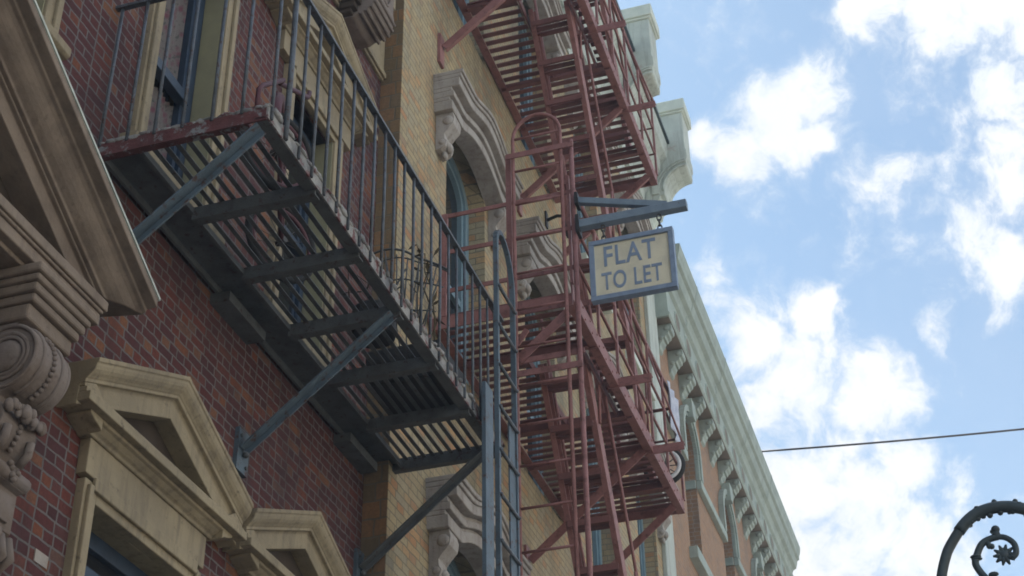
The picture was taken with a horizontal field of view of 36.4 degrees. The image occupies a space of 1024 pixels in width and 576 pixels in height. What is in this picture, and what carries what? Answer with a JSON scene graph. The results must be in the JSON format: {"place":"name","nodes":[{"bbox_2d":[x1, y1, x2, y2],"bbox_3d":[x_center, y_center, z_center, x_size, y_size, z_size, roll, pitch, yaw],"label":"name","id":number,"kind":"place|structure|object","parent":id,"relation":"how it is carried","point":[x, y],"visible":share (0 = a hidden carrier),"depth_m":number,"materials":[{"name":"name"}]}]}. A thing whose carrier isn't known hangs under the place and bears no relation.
{"place":"outdoors","nodes":[
{"label":"outdoors","id":0,"kind":"place"},
{"bbox_2d":[0,0,395,575],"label":"red brick building","id":1,"kind":"structure","parent":0,"point":[141,382],"depth_m":8.80,"materials":[{"name":"brick"}]},
{"bbox_2d":[36,0,71,60],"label":"window","id":2,"kind":"structure","parent":1,"relation":"in","point":[51,10],"depth_m":8.37,"materials":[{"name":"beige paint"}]},
{"bbox_2d":[56,357,253,575],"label":"window","id":3,"kind":"structure","parent":1,"relation":"in","point":[158,482],"depth_m":8.41,"materials":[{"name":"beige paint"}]},
{"bbox_2d":[120,0,239,244],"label":"window","id":4,"kind":"structure","parent":1,"relation":"in","point":[202,79],"depth_m":10.32,"materials":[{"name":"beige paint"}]},
{"bbox_2d":[222,508,350,575],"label":"window","id":5,"kind":"structure","parent":1,"relation":"in","point":[280,542],"depth_m":9.92,"materials":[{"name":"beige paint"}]},
{"bbox_2d":[97,0,504,575],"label":"fire escape balcony","id":6,"kind":"structure","parent":1,"relation":"attached to","point":[243,306],"depth_m":9.77,"materials":[{"name":"metal"}]},
{"bbox_2d":[345,268,405,348],"bbox_3d":[-0.929,0.110,10.541,0.451,0.542,0.445,-11,-35,14],"label":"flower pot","id":7,"kind":"object","parent":6,"relation":"on","point":[380,336],"visible":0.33,"depth_m":10.39,"materials":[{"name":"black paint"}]},
{"bbox_2d":[365,244,462,413],"bbox_3d":[-0.773,0.221,11.464,0.713,1.380,0.540,-11,-35,14],"label":"chair","id":8,"kind":"object","parent":6,"relation":"on","point":[406,385],"visible":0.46,"depth_m":11.11,"materials":[{"name":"black paint"}]},
{"bbox_2d":[264,0,377,366],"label":"window","id":9,"kind":"structure","parent":1,"relation":"in","point":[334,20],"depth_m":12.10,"materials":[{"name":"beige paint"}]},
{"bbox_2d":[237,78,316,283],"bbox_3d":[-1.423,-0.783,9.578,0.442,0.978,1.571,2,-34,-5],"label":"chair","id":10,"kind":"object","parent":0,"point":[280,107],"visible":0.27,"depth_m":9.40,"materials":[{"name":"metal"}]},
{"bbox_2d":[617,0,1023,575],"label":"sky","id":11,"kind":"structure","parent":0,"point":[850,236],"materials":[{"name":"blue"}]},
{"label":"pavement","id":12,"kind":"structure","parent":0,"visible":0},
{"bbox_2d":[482,230,521,575],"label":"grey ladder","id":13,"kind":"object","parent":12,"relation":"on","point":[512,504],"visible":1,"depth_m":11.37,"materials":[{"name":"grey metal"}]},
{"bbox_2d":[936,499,1023,575],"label":"street lamp","id":14,"kind":"object","parent":12,"relation":"on","point":[967,521],"visible":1,"depth_m":9.06,"materials":[{"name":"black metal"}]},
{"bbox_3d":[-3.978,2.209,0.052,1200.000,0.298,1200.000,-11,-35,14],"label":"street ground","id":15,"kind":"structure","parent":0,"visible":0},
{"bbox_2d":[361,0,692,575],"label":"buff brick building","id":16,"kind":"structure","parent":15,"relation":"on","point":[452,124],"depth_m":15.62,"materials":[{"name":"brick"}]},
{"bbox_2d":[452,0,468,24],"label":"window","id":17,"kind":"structure","parent":16,"relation":"in","point":[454,1],"depth_m":17.27,"materials":[{"name":"glass"}]},
{"bbox_2d":[433,68,523,385],"bbox_3d":[-0.420,-0.411,14.946,0.565,3.017,1.958,-11,-35,14],"label":"window","id":18,"kind":"structure","parent":16,"relation":"in","point":[462,118],"depth_m":15.47,"materials":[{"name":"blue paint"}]},
{"bbox_2d":[425,473,532,575],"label":"window","id":19,"kind":"structure","parent":16,"relation":"in","point":[454,525],"depth_m":12.52,"materials":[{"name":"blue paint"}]},
{"bbox_2d":[515,0,570,166],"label":"window","id":20,"kind":"structure","parent":16,"relation":"in","point":[555,45],"depth_m":20.18,"materials":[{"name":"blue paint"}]},
{"bbox_2d":[516,216,576,495],"bbox_3d":[0.337,0.905,16.932,0.565,3.017,1.958,-11,-35,14],"label":"window","id":21,"kind":"structure","parent":16,"relation":"in","point":[537,252],"depth_m":17.06,"materials":[{"name":"blue paint"}]},
{"bbox_2d":[428,0,684,575],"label":"fire escape","id":22,"kind":"object","parent":16,"relation":"attached to","point":[630,417],"visible":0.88,"depth_m":16.05,"materials":[{"name":"red metal"}]},
{"bbox_2d":[506,112,592,575],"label":"red ladder","id":23,"kind":"object","parent":22,"relation":"attached to","point":[543,336],"visible":0.96,"depth_m":12.75,"materials":[{"name":"metal"}]},
{"bbox_2d":[574,191,687,238],"bbox_3d":[1.011,-0.709,13.263,0.958,0.420,0.120,-11,-35,14],"label":"sign bracket","id":24,"kind":"object","parent":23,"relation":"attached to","point":[645,209],"visible":1,"depth_m":13.21,"materials":[{"name":"metal"}]},
{"bbox_2d":[588,214,678,304],"bbox_3d":[1.001,-0.260,12.969,0.725,0.777,0.070,-11,-35,14],"label":"hanging sign","id":25,"kind":"object","parent":24,"relation":"hanging from","point":[633,265],"visible":1,"depth_m":12.90,"materials":[{"name":"beige paint"}]},
{"bbox_2d":[644,451,685,482],"bbox_3d":[1.614,1.890,16.533,0.460,0.460,0.092,-7,-34,9],"label":"spare wheel","id":26,"kind":"object","parent":22,"relation":"on","point":[677,474],"visible":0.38,"depth_m":16.47,"materials":[{"name":"rubber"}]},
{"bbox_2d":[666,380,680,441],"bbox_3d":[1.742,1.377,16.688,0.058,0.621,0.528,-11,-35,14],"label":"hanging cloth","id":27,"kind":"object","parent":22,"relation":"hanging from","point":[673,403],"visible":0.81,"depth_m":16.65,"materials":[{"name":"white fabric"}]},
{"bbox_2d":[545,211,567,237],"bbox_3d":[0.579,-0.765,18.437,0.382,0.400,0.146,-11,-35,14],"label":"wall lantern","id":28,"kind":"object","parent":16,"relation":"attached to","point":[547,219],"depth_m":18.50,"materials":[{"name":"black paint"}]},
{"bbox_2d":[564,76,618,314],"bbox_3d":[1.015,-1.291,21.275,0.605,3.157,1.958,-11,-35,14],"label":"window","id":29,"kind":"structure","parent":16,"relation":"in","point":[584,255],"depth_m":21.34,"materials":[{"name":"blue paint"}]},
{"bbox_2d":[576,336,634,565],"bbox_3d":[1.094,2.221,18.918,0.565,3.017,1.958,-11,-35,14],"label":"window","id":30,"kind":"structure","parent":16,"relation":"in","point":[596,535],"depth_m":19.00,"materials":[{"name":"blue paint"}]},
{"bbox_2d":[612,172,655,400],"bbox_3d":[1.772,0.025,23.262,0.605,3.157,1.958,-11,-35,14],"label":"window","id":31,"kind":"structure","parent":16,"relation":"in","point":[641,225],"depth_m":23.26,"materials":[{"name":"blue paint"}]},
{"bbox_2d":[627,432,678,575],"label":"window","id":32,"kind":"structure","parent":16,"relation":"in","point":[662,535],"depth_m":21.72,"materials":[{"name":"blue paint"}]},
{"bbox_2d":[654,243,799,575],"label":"brown brick building","id":33,"kind":"structure","parent":15,"relation":"on","point":[733,520],"depth_m":27.44,"materials":[{"name":"stone"}]},
{"bbox_2d":[679,398,713,575],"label":"window","id":34,"kind":"structure","parent":33,"relation":"in","point":[687,414],"depth_m":25.88,"materials":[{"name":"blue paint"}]},
{"bbox_2d":[718,482,740,559],"bbox_3d":[3.980,4.167,28.512,0.160,1.190,1.380,-11,-35,14],"label":"window","id":35,"kind":"structure","parent":33,"relation":"in","point":[725,495],"depth_m":28.68,"materials":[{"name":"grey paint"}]},
{"bbox_2d":[751,551,763,575],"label":"window","id":36,"kind":"structure","parent":33,"relation":"in","point":[757,566],"depth_m":31.18,"materials":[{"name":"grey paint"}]},
{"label":"pavement","id":37,"kind":"structure","parent":0,"visible":0},
{"bbox_3d":[22.301,6.446,21.465,1.700,15.470,0.320,-11,-35,14],"label":"utility pole","id":38,"kind":"object","parent":37,"relation":"on","visible":0},
{"bbox_2d":[762,428,1023,451],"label":"overhead cable","id":39,"kind":"object","parent":38,"relation":"attached to","point":[957,435],"visible":1,"depth_m":30.47,"materials":[{"name":"black paint"}]}
]}

